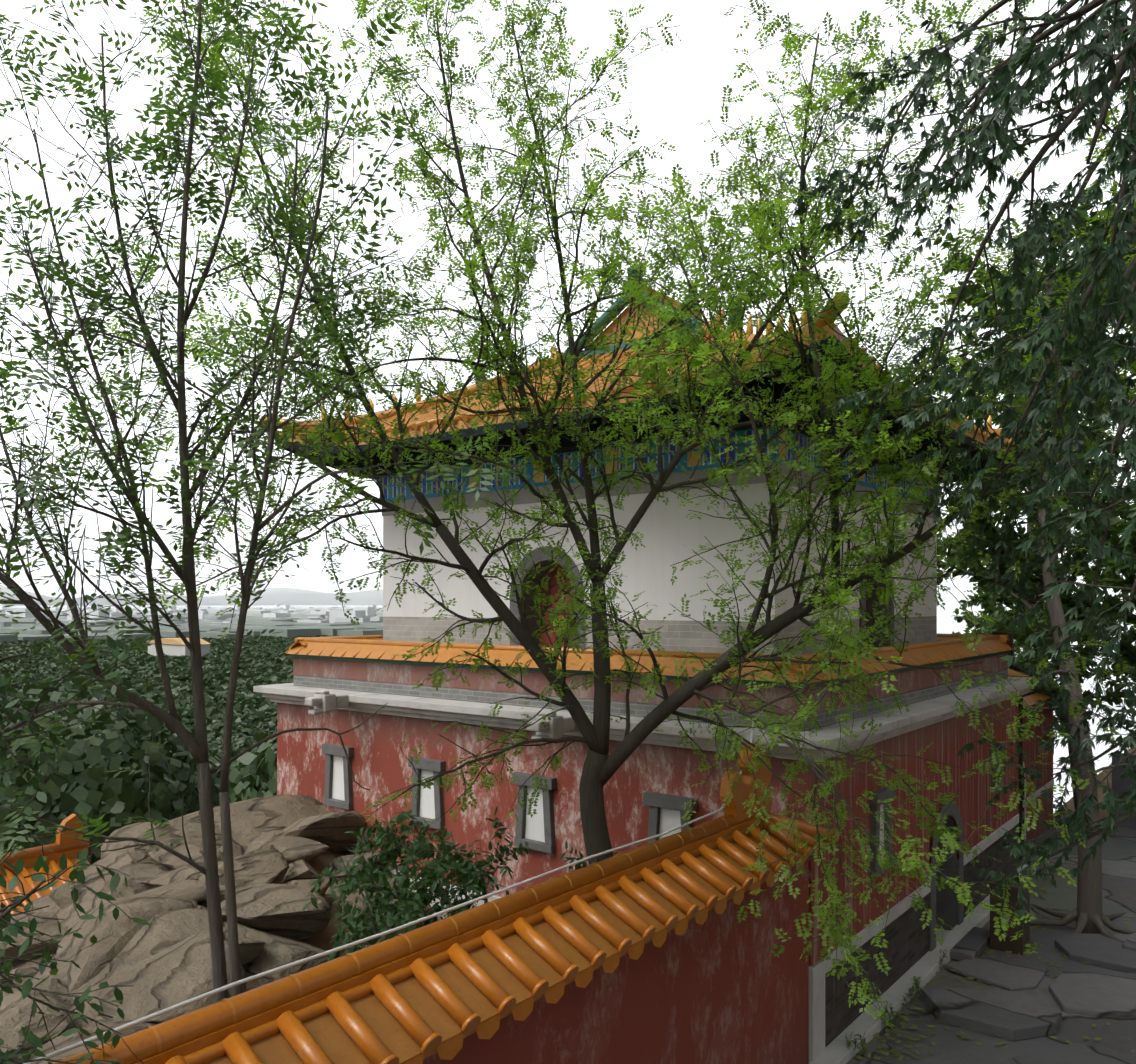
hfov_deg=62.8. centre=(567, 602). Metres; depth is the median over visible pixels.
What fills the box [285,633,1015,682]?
parapet coping
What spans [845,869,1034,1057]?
kerb weeds
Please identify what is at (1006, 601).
tree wood
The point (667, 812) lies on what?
blind window
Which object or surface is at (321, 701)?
gargoyle spout
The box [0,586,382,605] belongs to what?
mountains
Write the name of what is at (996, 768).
blind window
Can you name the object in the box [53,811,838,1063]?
wall tile coping
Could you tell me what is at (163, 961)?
rockery boulders
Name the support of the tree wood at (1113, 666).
on the ground at (1118, 852)
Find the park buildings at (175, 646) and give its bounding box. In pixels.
[147,638,209,655]
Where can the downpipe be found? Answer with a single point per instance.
(1020, 705)
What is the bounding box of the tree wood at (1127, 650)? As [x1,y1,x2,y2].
[1064,289,1135,669]
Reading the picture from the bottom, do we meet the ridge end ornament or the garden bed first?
the garden bed
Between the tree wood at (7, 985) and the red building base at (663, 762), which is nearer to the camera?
the tree wood at (7, 985)
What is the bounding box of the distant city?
[0,604,382,626]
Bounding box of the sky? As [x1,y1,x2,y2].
[0,0,1135,812]
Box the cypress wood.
[983,196,1135,952]
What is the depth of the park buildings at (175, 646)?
896.40 m
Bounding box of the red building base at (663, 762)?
[253,650,1040,1063]
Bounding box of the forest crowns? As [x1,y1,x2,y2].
[0,635,349,863]
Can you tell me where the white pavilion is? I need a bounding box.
[347,378,968,655]
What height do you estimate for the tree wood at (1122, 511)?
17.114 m
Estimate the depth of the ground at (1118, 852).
14.20 m
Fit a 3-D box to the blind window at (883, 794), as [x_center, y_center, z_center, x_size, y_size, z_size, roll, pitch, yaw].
[4.448,3.224,13.148,0.128,1.160,0.742,0,0,38]
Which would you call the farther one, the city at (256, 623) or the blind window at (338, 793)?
the city at (256, 623)
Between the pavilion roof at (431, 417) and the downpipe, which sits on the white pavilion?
the pavilion roof at (431, 417)
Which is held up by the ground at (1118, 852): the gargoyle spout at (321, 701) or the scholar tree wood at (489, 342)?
the scholar tree wood at (489, 342)
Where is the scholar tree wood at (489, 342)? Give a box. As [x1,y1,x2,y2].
[0,0,1135,1028]
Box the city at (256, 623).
[0,606,382,641]
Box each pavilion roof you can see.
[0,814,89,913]
[261,264,1037,471]
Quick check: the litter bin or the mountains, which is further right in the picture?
the litter bin
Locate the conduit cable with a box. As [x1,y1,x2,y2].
[23,711,763,1063]
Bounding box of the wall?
[423,853,812,1063]
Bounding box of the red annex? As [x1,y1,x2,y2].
[1008,669,1054,842]
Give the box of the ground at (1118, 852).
[846,746,1135,1063]
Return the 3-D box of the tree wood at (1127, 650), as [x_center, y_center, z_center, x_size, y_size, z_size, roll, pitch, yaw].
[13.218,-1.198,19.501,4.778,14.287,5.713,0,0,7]
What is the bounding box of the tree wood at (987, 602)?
[937,225,1134,738]
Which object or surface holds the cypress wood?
on the ground at (1118, 852)
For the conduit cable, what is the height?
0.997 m
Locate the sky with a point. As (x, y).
(672, 93)
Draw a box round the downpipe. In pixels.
[992,631,1039,859]
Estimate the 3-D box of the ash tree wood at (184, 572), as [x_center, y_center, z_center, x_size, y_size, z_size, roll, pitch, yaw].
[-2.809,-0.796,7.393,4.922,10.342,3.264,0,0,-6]
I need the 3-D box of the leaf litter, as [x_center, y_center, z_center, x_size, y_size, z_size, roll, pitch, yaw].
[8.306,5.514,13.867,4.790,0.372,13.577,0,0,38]
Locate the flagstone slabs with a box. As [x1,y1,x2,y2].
[858,927,1135,1063]
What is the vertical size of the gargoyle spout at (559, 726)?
0.400 m
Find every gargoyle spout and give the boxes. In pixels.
[305,690,348,714]
[528,711,574,738]
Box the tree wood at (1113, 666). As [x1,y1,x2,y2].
[1044,360,1135,681]
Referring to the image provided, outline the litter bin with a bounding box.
[988,879,1030,954]
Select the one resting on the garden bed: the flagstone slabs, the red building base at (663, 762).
the red building base at (663, 762)
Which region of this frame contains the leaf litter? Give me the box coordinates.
[851,859,1135,1063]
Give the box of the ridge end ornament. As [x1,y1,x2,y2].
[720,744,772,822]
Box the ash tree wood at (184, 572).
[0,0,525,1002]
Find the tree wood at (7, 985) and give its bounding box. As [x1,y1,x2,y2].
[0,565,151,1063]
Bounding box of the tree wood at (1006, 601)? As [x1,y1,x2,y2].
[966,271,1094,668]
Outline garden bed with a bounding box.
[61,851,398,1032]
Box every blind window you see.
[322,743,353,809]
[408,756,445,829]
[512,772,556,853]
[643,791,696,843]
[869,786,895,877]
[990,742,1004,793]
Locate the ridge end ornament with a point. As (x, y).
(745, 788)
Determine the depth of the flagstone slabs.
13.12 m
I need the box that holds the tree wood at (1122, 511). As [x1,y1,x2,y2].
[1032,186,1135,747]
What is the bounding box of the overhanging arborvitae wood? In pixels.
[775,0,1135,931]
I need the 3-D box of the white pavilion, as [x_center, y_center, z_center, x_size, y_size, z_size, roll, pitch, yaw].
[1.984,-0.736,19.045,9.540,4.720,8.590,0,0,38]
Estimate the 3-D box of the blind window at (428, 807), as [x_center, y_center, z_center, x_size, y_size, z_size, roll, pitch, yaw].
[-2.356,3.164,15.512,0.784,1.120,0.128,0,0,38]
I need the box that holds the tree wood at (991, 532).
[930,229,1135,811]
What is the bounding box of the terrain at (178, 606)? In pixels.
[7,605,382,607]
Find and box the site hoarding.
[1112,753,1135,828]
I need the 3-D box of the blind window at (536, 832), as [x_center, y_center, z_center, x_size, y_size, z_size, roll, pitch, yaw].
[-0.511,3.164,14.057,0.784,1.120,0.128,0,0,38]
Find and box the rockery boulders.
[0,794,432,1063]
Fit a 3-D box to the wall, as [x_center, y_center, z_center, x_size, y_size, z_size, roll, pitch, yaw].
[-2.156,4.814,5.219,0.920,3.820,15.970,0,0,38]
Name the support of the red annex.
on the ground at (1118, 852)

